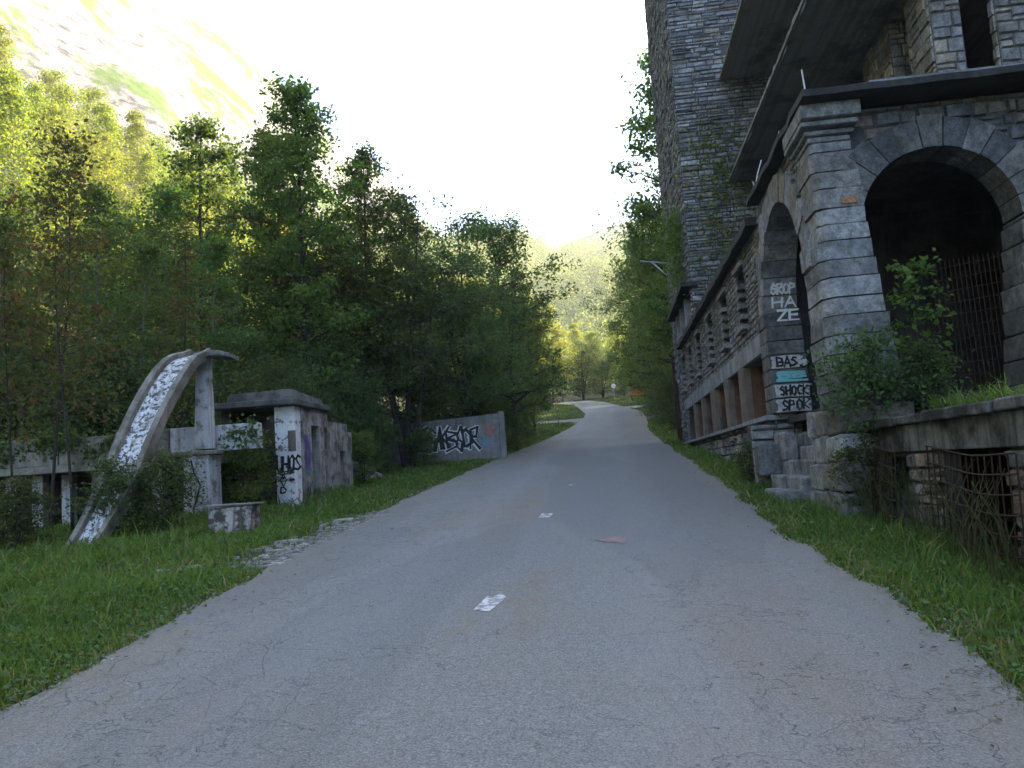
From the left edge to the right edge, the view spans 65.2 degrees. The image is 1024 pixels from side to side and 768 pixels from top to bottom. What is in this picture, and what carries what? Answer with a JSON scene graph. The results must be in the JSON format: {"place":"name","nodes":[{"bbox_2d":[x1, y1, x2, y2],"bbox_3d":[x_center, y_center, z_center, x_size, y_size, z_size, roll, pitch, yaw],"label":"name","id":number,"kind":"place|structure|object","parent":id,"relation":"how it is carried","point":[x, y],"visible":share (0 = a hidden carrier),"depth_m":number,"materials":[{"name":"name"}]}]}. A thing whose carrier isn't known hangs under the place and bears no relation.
{"place":"outdoors","nodes":[
{"label":"outdoors","id":0,"kind":"place"},
{"bbox_2d":[195,0,660,245],"label":"sky","id":1,"kind":"structure","parent":0,"point":[505,106],"materials":[{"name":"white"}]},
{"bbox_2d":[0,0,1021,709],"bbox_3d":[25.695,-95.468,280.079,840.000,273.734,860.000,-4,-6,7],"label":"ground","id":2,"kind":"structure","parent":0,"point":[164,64],"depth_m":197.31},
{"bbox_2d":[0,22,23,111],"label":"hillside tree","id":3,"kind":"object","parent":2,"relation":"on","point":[6,43],"visible":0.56,"depth_m":90.40,"materials":[{"name":"green plant"}]},
{"bbox_2d":[0,206,52,439],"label":"tree","id":4,"kind":"object","parent":2,"relation":"on","point":[5,223],"visible":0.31,"depth_m":21.98,"materials":[{"name":"green plant"}]},
{"bbox_2d":[0,62,55,223],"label":"hillside tree","id":5,"kind":"object","parent":2,"relation":"on","point":[9,95],"visible":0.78,"depth_m":55.48,"materials":[{"name":"green plant"}]},
{"bbox_2d":[0,223,56,536],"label":"sapling","id":6,"kind":"object","parent":2,"relation":"on","point":[15,302],"visible":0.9,"depth_m":14.79,"materials":[{"name":"green plant"}]},
{"bbox_2d":[0,471,67,550],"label":"shrub","id":7,"kind":"object","parent":2,"relation":"on","point":[6,506],"visible":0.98,"depth_m":12.51,"materials":[{"name":"green plant"}]},
{"bbox_2d":[0,331,75,440],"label":"understory shrub","id":8,"kind":"object","parent":2,"relation":"on","point":[36,369],"visible":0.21,"depth_m":21.37,"materials":[{"name":"green plant"}]},
{"bbox_2d":[15,78,60,232],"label":"hillside tree","id":9,"kind":"object","parent":2,"relation":"on","point":[38,95],"visible":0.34,"depth_m":74.90,"materials":[{"name":"green plant"}]},
{"bbox_2d":[0,183,77,439],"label":"slender tree","id":10,"kind":"object","parent":2,"relation":"on","point":[10,210],"visible":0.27,"depth_m":25.23,"materials":[{"name":"green plant"}]},
{"bbox_2d":[13,220,84,370],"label":"hillside tree","id":11,"kind":"object","parent":2,"relation":"on","point":[52,227],"visible":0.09,"depth_m":48.06,"materials":[{"name":"green plant"}]},
{"bbox_2d":[3,97,98,211],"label":"hillside tree","id":12,"kind":"object","parent":2,"relation":"on","point":[55,122],"visible":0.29,"depth_m":71.58,"materials":[{"name":"green plant"}]},
{"bbox_2d":[23,156,82,257],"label":"hillside tree","id":13,"kind":"object","parent":2,"relation":"on","point":[49,170],"visible":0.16,"depth_m":60.64,"materials":[{"name":"green plant"}]},
{"bbox_2d":[25,63,87,127],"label":"hillside tree","id":14,"kind":"object","parent":2,"relation":"on","point":[53,75],"visible":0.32,"depth_m":96.89,"materials":[{"name":"green plant"}]},
{"bbox_2d":[0,139,126,531],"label":"sapling","id":15,"kind":"object","parent":2,"relation":"on","point":[55,204],"visible":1,"depth_m":14.24,"materials":[{"name":"green plant"}]},
{"bbox_2d":[1,229,130,418],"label":"tree","id":16,"kind":"object","parent":2,"relation":"on","point":[74,333],"visible":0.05,"depth_m":31.71,"materials":[{"name":"green plant"}]},
{"bbox_2d":[33,80,102,190],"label":"hillside tree","id":17,"kind":"object","parent":2,"relation":"on","point":[64,93],"visible":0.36,"depth_m":92.87,"materials":[{"name":"green plant"}]},
{"bbox_2d":[0,116,137,528],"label":"sapling","id":18,"kind":"object","parent":2,"relation":"on","point":[59,140],"visible":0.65,"depth_m":15.51,"materials":[{"name":"green plant"}]},
{"bbox_2d":[2,331,149,490],"bbox_3d":[-11.312,1.149,21.093,3.879,4.806,4.245,0,-7,-28],"label":"understory shrub","id":19,"kind":"object","parent":2,"relation":"on","point":[90,350],"visible":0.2,"depth_m":20.55,"materials":[{"name":"green plant"}]},
{"bbox_2d":[43,126,132,246],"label":"hillside tree","id":20,"kind":"object","parent":2,"relation":"on","point":[85,168],"visible":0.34,"depth_m":68.91,"materials":[{"name":"green plant"}]},
{"bbox_2d":[69,83,119,143],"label":"hillside tree","id":21,"kind":"object","parent":2,"relation":"on","point":[98,95],"visible":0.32,"depth_m":105.95,"materials":[{"name":"green plant"}]},
{"bbox_2d":[43,450,158,536],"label":"shrub","id":22,"kind":"object","parent":2,"relation":"on","point":[113,481],"visible":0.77,"depth_m":13.07,"materials":[{"name":"green plant"}]},
{"bbox_2d":[39,174,170,435],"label":"slender tree","id":23,"kind":"object","parent":2,"relation":"on","point":[98,197],"visible":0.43,"depth_m":24.09,"materials":[{"name":"green plant"}]},
{"bbox_2d":[84,98,133,192],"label":"hillside tree","id":24,"kind":"object","parent":2,"relation":"on","point":[106,119],"visible":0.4,"depth_m":85.16,"materials":[{"name":"green plant"}]},
{"bbox_2d":[34,339,187,438],"bbox_3d":[-10.131,1.028,20.520,3.879,4.806,4.245,-2,-6,-11],"label":"understory shrub","id":25,"kind":"object","parent":2,"relation":"on","point":[115,417],"visible":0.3,"depth_m":20.17,"materials":[{"name":"green plant"}]},
{"bbox_2d":[73,141,149,220],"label":"hillside tree","id":26,"kind":"object","parent":2,"relation":"on","point":[115,176],"visible":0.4,"depth_m":75.53,"materials":[{"name":"green plant"}]},
{"bbox_2d":[24,190,203,402],"bbox_3d":[-14.650,-1.443,29.345,6.398,11.008,5.733,-1,-7,-18],"label":"tree","id":27,"kind":"object","parent":2,"relation":"on","point":[131,225],"visible":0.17,"depth_m":28.94,"materials":[{"name":"green plant"}]},
{"bbox_2d":[80,224,188,436],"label":"tree","id":28,"kind":"object","parent":2,"relation":"on","point":[145,251],"visible":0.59,"depth_m":22.17,"materials":[{"name":"green plant"}]},
{"bbox_2d":[119,195,151,351],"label":"hillside tree","id":29,"kind":"object","parent":2,"relation":"on","point":[135,204],"visible":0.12,"depth_m":63.35,"materials":[{"name":"green plant"}]},
{"bbox_2d":[0,422,273,526],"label":"concrete railing","id":30,"kind":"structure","parent":2,"relation":"on","point":[182,439],"depth_m":15.93,"materials":[{"name":"beige concrete"}]},
{"bbox_2d":[0,413,272,471],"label":"creeper","id":31,"kind":"object","parent":30,"relation":"attached to","point":[75,434],"visible":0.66,"depth_m":15.84,"materials":[{"name":"green plant"}]},
{"bbox_2d":[117,106,161,209],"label":"hillside tree","id":32,"kind":"object","parent":2,"relation":"on","point":[133,117],"visible":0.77,"depth_m":95.56,"materials":[{"name":"green plant"}]},
{"bbox_2d":[130,147,161,226],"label":"hillside tree","id":33,"kind":"object","parent":2,"relation":"on","point":[147,167],"visible":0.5,"depth_m":86.96,"materials":[{"name":"green plant"}]},
{"bbox_2d":[65,348,238,545],"bbox_3d":[-6.330,1.132,14.028,1.167,3.888,3.528,-6,-7,24],"label":"concrete slide","id":34,"kind":"object","parent":2,"relation":"on","point":[152,405],"visible":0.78,"depth_m":14.61,"materials":[{"name":"white paint"}]},
{"bbox_2d":[130,131,174,208],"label":"hillside tree","id":35,"kind":"object","parent":2,"relation":"on","point":[161,145],"visible":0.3,"depth_m":100.63,"materials":[{"name":"green plant"}]},
{"bbox_2d":[93,164,212,421],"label":"slender tree","id":36,"kind":"object","parent":2,"relation":"on","point":[167,195],"visible":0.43,"depth_m":26.38,"materials":[{"name":"green plant"}]},
{"bbox_2d":[108,443,216,531],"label":"shrub","id":37,"kind":"object","parent":2,"relation":"on","point":[177,487],"visible":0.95,"depth_m":13.40,"materials":[{"name":"green plant"}]},
{"bbox_2d":[139,212,224,505],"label":"sapling","id":38,"kind":"object","parent":2,"relation":"on","point":[184,255],"visible":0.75,"depth_m":17.65,"materials":[{"name":"green plant"}]},
{"bbox_2d":[124,343,253,428],"bbox_3d":[-8.473,1.052,20.789,3.685,4.566,4.032,-8,-8,38],"label":"understory shrub","id":39,"kind":"object","parent":2,"relation":"on","point":[170,425],"visible":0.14,"depth_m":20.54,"materials":[{"name":"green plant"}]},
{"bbox_2d":[123,224,255,417],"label":"tree","id":40,"kind":"object","parent":2,"relation":"on","point":[196,248],"visible":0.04,"depth_m":33.41,"materials":[{"name":"green plant"}]},
{"bbox_2d":[139,110,273,390],"bbox_3d":[-11.087,-3.125,28.879,4.986,13.895,4.821,-7,-7,28],"label":"ash tree","id":41,"kind":"object","parent":2,"relation":"on","point":[204,132],"visible":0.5,"depth_m":29.22,"materials":[{"name":"green plant"}]},
{"bbox_2d":[165,227,266,428],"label":"slender tree","id":42,"kind":"object","parent":2,"relation":"on","point":[220,253],"visible":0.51,"depth_m":21.70,"materials":[{"name":"green plant"}]},
{"bbox_2d":[168,319,282,428],"bbox_3d":[-8.619,0.828,23.983,4.267,5.287,4.669,-2,-6,-10],"label":"understory shrub","id":43,"kind":"object","parent":2,"relation":"on","point":[255,349],"visible":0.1,"depth_m":23.41,"materials":[{"name":"green plant"}]},
{"bbox_2d":[204,502,263,533],"bbox_3d":[-4.630,2.247,13.331,0.884,0.507,0.426,-4,-6,7],"label":"concrete trough","id":44,"kind":"object","parent":2,"relation":"on","point":[229,518],"visible":0.79,"depth_m":13.17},
{"bbox_2d":[215,419,284,506],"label":"shrub","id":45,"kind":"object","parent":2,"relation":"on","point":[247,491],"visible":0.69,"depth_m":15.99,"materials":[{"name":"green plant"}]},
{"bbox_2d":[221,428,293,502],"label":"shrub","id":46,"kind":"object","parent":2,"relation":"on","point":[269,447],"visible":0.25,"depth_m":17.08,"materials":[{"name":"green plant"}]},
{"bbox_2d":[213,351,316,469],"bbox_3d":[-6.732,1.105,20.683,3.608,4.085,3.297,2,-9,-43],"label":"understory shrub","id":47,"kind":"object","parent":2,"relation":"on","point":[251,386],"visible":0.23,"depth_m":21.06,"materials":[{"name":"green plant"}]},
{"bbox_2d":[198,119,338,384],"bbox_3d":[-8.100,-2.716,27.174,4.791,12.480,4.536,-8,-8,37],"label":"ash tree","id":48,"kind":"object","parent":2,"relation":"on","point":[252,219],"visible":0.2,"depth_m":26.78,"materials":[{"name":"green plant"}]},
{"bbox_2d":[205,228,343,379],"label":"broadleaf tree","id":49,"kind":"object","parent":2,"relation":"on","point":[270,279],"visible":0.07,"depth_m":31.29,"materials":[{"name":"green plant"}]},
{"bbox_2d":[214,389,352,506],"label":"concrete shed","id":50,"kind":"structure","parent":2,"relation":"on","point":[318,451],"depth_m":17.85,"materials":[{"name":"white paint"}]},
{"bbox_2d":[234,336,353,423],"bbox_3d":[-6.876,0.962,23.864,4.245,4.806,3.879,-3,-6,-1],"label":"understory shrub","id":51,"kind":"object","parent":2,"relation":"on","point":[317,355],"visible":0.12,"depth_m":24.32,"materials":[{"name":"green plant"}]},
{"bbox_2d":[219,69,384,412],"bbox_3d":[-6.633,-3.363,25.585,5.152,13.419,4.877,-2,-7,-16],"label":"ash tree","id":52,"kind":"object","parent":2,"relation":"on","point":[294,99],"visible":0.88,"depth_m":25.25,"materials":[{"name":"green plant"}]},
{"bbox_2d":[251,202,416,429],"bbox_3d":[-6.358,-1.454,28.360,5.096,9.785,5.687,2,-8,-39],"label":"broadleaf tree","id":53,"kind":"object","parent":2,"relation":"on","point":[346,293],"visible":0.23,"depth_m":27.76,"materials":[{"name":"green plant"}]},
{"bbox_2d":[321,363,400,469],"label":"understory shrub","id":54,"kind":"object","parent":2,"relation":"on","point":[364,413],"visible":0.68,"depth_m":25.19,"materials":[{"name":"green plant"}]},
{"bbox_2d":[347,425,387,482],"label":"shrub","id":55,"kind":"object","parent":2,"relation":"on","point":[366,467],"visible":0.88,"depth_m":21.64,"materials":[{"name":"green plant"}]},
{"bbox_2d":[318,137,425,456],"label":"ash tree","id":56,"kind":"object","parent":2,"relation":"on","point":[364,151],"visible":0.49,"depth_m":29.77,"materials":[{"name":"green plant"}]},
{"bbox_2d":[356,414,400,470],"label":"shrub","id":57,"kind":"object","parent":2,"relation":"on","point":[388,430],"visible":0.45,"depth_m":26.36,"materials":[{"name":"green plant"}]},
{"bbox_2d":[283,181,516,467],"bbox_3d":[-3.939,-1.928,28.505,7.696,10.476,8.389,1,-8,-33],"label":"many stemmed tree","id":58,"kind":"object","parent":2,"relation":"on","point":[396,414],"visible":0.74,"depth_m":28.25,"materials":[{"name":"green plant"}]},
{"bbox_2d":[362,196,456,422],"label":"ash tree","id":59,"kind":"object","parent":2,"relation":"on","point":[394,250],"visible":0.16,"depth_m":32.74,"materials":[{"name":"green plant"}]},
{"bbox_2d":[178,129,652,399],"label":"forest","id":60,"kind":"object","parent":2,"relation":"on","point":[599,262],"visible":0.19,"depth_m":308.84,"materials":[{"name":"green plant"}]},
{"bbox_2d":[400,423,447,465],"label":"shrub","id":61,"kind":"object","parent":2,"relation":"on","point":[424,436],"visible":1,"depth_m":27.53,"materials":[{"name":"green plant"}]},
{"bbox_2d":[396,365,461,421],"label":"understory shrub","id":62,"kind":"object","parent":2,"relation":"on","point":[425,408],"visible":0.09,"depth_m":34.23,"materials":[{"name":"green plant"}]},
{"bbox_2d":[373,411,506,466],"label":"boundary wall","id":63,"kind":"structure","parent":2,"relation":"on","point":[480,436],"depth_m":30.34,"materials":[{"name":"concrete"},{"name":"white paint"},{"name":"black paint"}]},
{"bbox_2d":[372,211,538,420],"bbox_3d":[-1.707,-1.791,32.747,8.225,10.271,7.545,0,-7,-29],"label":"many stemmed tree","id":64,"kind":"object","parent":2,"relation":"on","point":[479,361],"visible":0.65,"depth_m":31.82,"materials":[{"name":"green plant"}]},
{"bbox_2d":[431,203,584,449],"bbox_3d":[-0.251,-2.624,38.278,7.888,12.203,7.538,-4,-6,2],"label":"maple tree","id":65,"kind":"object","parent":2,"relation":"on","point":[496,233],"visible":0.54,"depth_m":37.48,"materials":[{"name":"green plant"}]},
{"bbox_2d":[492,400,528,450],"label":"understory shrub","id":66,"kind":"object","parent":2,"relation":"on","point":[510,421],"visible":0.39,"depth_m":36.27,"materials":[{"name":"green plant"}]},
{"bbox_2d":[0,372,1023,711],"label":"verge grass","id":67,"kind":"structure","parent":2,"relation":"on","point":[52,598],"depth_m":8.31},
{"bbox_2d":[0,453,1023,711],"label":"gravel","id":68,"kind":"structure","parent":2,"relation":"on","point":[290,553],"depth_m":10.74,"materials":[{"name":"gravel"}]},
{"bbox_2d":[487,371,545,445],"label":"understory shrub","id":69,"kind":"object","parent":2,"relation":"on","point":[526,432],"visible":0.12,"depth_m":40.92,"materials":[{"name":"green plant"}]},
{"bbox_2d":[473,260,573,423],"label":"maple tree","id":70,"kind":"object","parent":2,"relation":"on","point":[526,289],"visible":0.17,"depth_m":43.52,"materials":[{"name":"green plant"}]},
{"bbox_2d":[494,296,560,437],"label":"broadleaf tree","id":71,"kind":"object","parent":2,"relation":"on","point":[537,354],"visible":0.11,"depth_m":54.30,"materials":[{"name":"green plant"}]},
{"bbox_2d":[544,326,580,401],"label":"sunlit tree","id":72,"kind":"object","parent":2,"relation":"on","point":[558,343],"visible":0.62,"depth_m":118.67,"materials":[{"name":"green plant"}]},
{"bbox_2d":[566,322,584,395],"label":"sunlit tree","id":73,"kind":"object","parent":2,"relation":"on","point":[575,333],"visible":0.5,"depth_m":134.84,"materials":[{"name":"green plant"}]},
{"bbox_2d":[559,337,606,399],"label":"tree","id":74,"kind":"object","parent":2,"relation":"on","point":[585,366],"visible":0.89,"depth_m":122.31,"materials":[{"name":"green plant"}]},
{"bbox_2d":[581,330,608,394],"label":"sunlit tree","id":75,"kind":"object","parent":2,"relation":"on","point":[593,334],"visible":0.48,"depth_m":140.29,"materials":[{"name":"green plant"}]},
{"bbox_2d":[588,349,621,397],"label":"tree","id":76,"kind":"object","parent":2,"relation":"on","point":[605,375],"visible":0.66,"depth_m":125.39,"materials":[{"name":"green plant"}]},
{"bbox_2d":[579,232,664,406],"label":"broadleaf tree","id":77,"kind":"object","parent":2,"relation":"on","point":[616,325],"visible":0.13,"depth_m":73.24,"materials":[{"name":"green plant"}]},
{"bbox_2d":[597,277,656,410],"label":"broadleaf tree","id":78,"kind":"object","parent":2,"relation":"on","point":[622,329],"visible":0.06,"depth_m":83.22,"materials":[{"name":"green plant"}]},
{"bbox_2d":[589,157,673,383],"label":"broadleaf tree","id":79,"kind":"object","parent":2,"relation":"on","point":[667,345],"visible":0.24,"depth_m":46.95,"materials":[{"name":"green plant"}]},
{"bbox_2d":[592,218,672,416],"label":"broadleaf tree","id":80,"kind":"object","parent":2,"relation":"on","point":[633,282],"visible":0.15,"depth_m":57.73,"materials":[{"name":"green plant"}]},
{"bbox_2d":[600,253,666,415],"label":"broadleaf tree","id":81,"kind":"object","parent":2,"relation":"on","point":[626,319],"visible":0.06,"depth_m":66.22,"materials":[{"name":"green plant"}]},
{"bbox_2d":[609,46,672,340],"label":"overhanging tree","id":82,"kind":"object","parent":2,"relation":"on","point":[659,305],"visible":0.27,"depth_m":43.23,"materials":[{"name":"green plant"}]},
{"bbox_2d":[639,361,676,429],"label":"roadside bush","id":83,"kind":"object","parent":2,"relation":"on","point":[654,407],"visible":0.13,"depth_m":50.43,"materials":[{"name":"green plant"}]},
{"bbox_2d":[647,361,676,434],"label":"roadside bush","id":84,"kind":"object","parent":2,"relation":"on","point":[670,390],"visible":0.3,"depth_m":38.62,"materials":[{"name":"green plant"}]},
{"bbox_2d":[727,438,754,481],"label":"shrub","id":85,"kind":"object","parent":2,"relation":"on","point":[745,464],"visible":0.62,"depth_m":15.23,"materials":[{"name":"green plant"}]},
{"bbox_2d":[765,432,816,501],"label":"stone steps","id":86,"kind":"structure","parent":2,"relation":"on","point":[794,479],"depth_m":13.03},
{"bbox_2d":[754,442,782,476],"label":"stone block","id":87,"kind":"structure","parent":86,"relation":"on","point":[768,461],"depth_m":14.16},
{"bbox_2d":[644,0,1023,524],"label":"stone building","id":88,"kind":"structure","parent":2,"relation":"on","point":[879,135],"depth_m":15.35,"materials":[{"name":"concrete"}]},
{"bbox_2d":[652,195,685,306],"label":"creeper","id":89,"kind":"object","parent":88,"relation":"attached to","point":[673,240],"visible":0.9,"depth_m":29.31,"materials":[{"name":"green plant"}]},
{"bbox_2d":[652,85,753,290],"bbox_3d":[6.947,-6.395,27.457,3.997,8.205,0.378,-4,-6,7],"label":"creeper","id":90,"kind":"object","parent":88,"relation":"attached to","point":[715,188],"visible":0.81,"depth_m":27.55,"materials":[{"name":"green plant"}]},
{"bbox_2d":[704,310,715,366],"bbox_3d":[5.974,-1.326,23.376,0.617,1.529,1.169,-4,-6,7],"label":"window","id":91,"kind":"structure","parent":88,"relation":"in","point":[710,337],"depth_m":23.61,"materials":[{"name":"stone"}]},
{"bbox_2d":[717,287,730,352],"bbox_3d":[5.613,-1.622,20.464,0.613,1.521,1.175,-4,-6,7],"label":"window","id":92,"kind":"structure","parent":88,"relation":"in","point":[725,329],"depth_m":20.71,"materials":[{"name":"stone"}]},
{"bbox_2d":[731,260,748,335],"bbox_3d":[5.278,-1.899,17.801,0.610,1.528,1.170,-4,-6,7],"label":"window","id":93,"kind":"structure","parent":88,"relation":"in","point":[741,296],"depth_m":18.04,"materials":[{"name":"stone"}]},
{"bbox_2d":[930,252,1005,391],"bbox_3d":[6.671,-0.853,11.562,0.919,2.000,0.029,-8,-8,33],"label":"bar grating","id":94,"kind":"object","parent":88,"relation":"on","point":[966,312],"visible":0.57,"depth_m":11.56,"materials":[{"name":"metal"}]},
{"bbox_2d":[822,424,913,513],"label":"shrub","id":95,"kind":"object","parent":2,"relation":"on","point":[850,452],"visible":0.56,"depth_m":10.12,"materials":[{"name":"green plant"}]},
{"bbox_2d":[867,448,897,524],"bbox_3d":[4.503,1.285,9.789,0.128,1.000,1.317,-4,-6,8],"label":"bar grating","id":96,"kind":"object","parent":2,"relation":"on","point":[883,480],"visible":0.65,"depth_m":9.54,"materials":[{"name":"metal"}]},
{"bbox_2d":[831,453,1023,590],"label":"dry weeds","id":97,"kind":"object","parent":2,"relation":"on","point":[962,533],"visible":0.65,"depth_m":7.44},
{"bbox_2d":[862,394,1023,561],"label":"terrace wall","id":98,"kind":"structure","parent":2,"relation":"on","point":[994,426],"depth_m":8.29,"materials":[{"name":"stone"}]},
{"bbox_2d":[798,319,964,459],"bbox_3d":[4.647,0.099,10.297,1.618,1.858,1.808,0,-7,-27],"label":"shrub","id":99,"kind":"object","parent":98,"relation":"on","point":[867,368],"visible":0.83,"depth_m":10.29,"materials":[{"name":"green plant"}]},
{"bbox_2d":[881,247,956,409],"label":"sapling","id":100,"kind":"object","parent":98,"relation":"on","point":[911,279],"visible":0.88,"depth_m":10.41,"materials":[{"name":"green plant"}]},
{"bbox_2d":[877,330,979,412],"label":"shrub","id":101,"kind":"object","parent":98,"relation":"on","point":[934,382],"visible":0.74,"depth_m":10.23,"materials":[{"name":"green plant"}]},
{"bbox_2d":[925,445,1023,578],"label":"bar grating","id":102,"kind":"object","parent":2,"relation":"on","point":[1009,474],"visible":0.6,"depth_m":7.25,"materials":[{"name":"metal"}]},
{"bbox_2d":[0,401,1023,767],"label":"road","id":103,"kind":"structure","parent":0,"point":[604,585],"depth_m":5.21,"materials":[{"name":"asphalt"}]},
{"bbox_2d":[1,448,1019,747],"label":"leaf litter","id":104,"kind":"object","parent":103,"relation":"on","point":[431,488],"visible":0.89,"depth_m":5.40,"materials":[{"name":"brown plant"}]},
{"bbox_2d":[774,432,798,461],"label":"stone block","id":105,"kind":"structure","parent":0,"point":[788,445],"depth_m":13.96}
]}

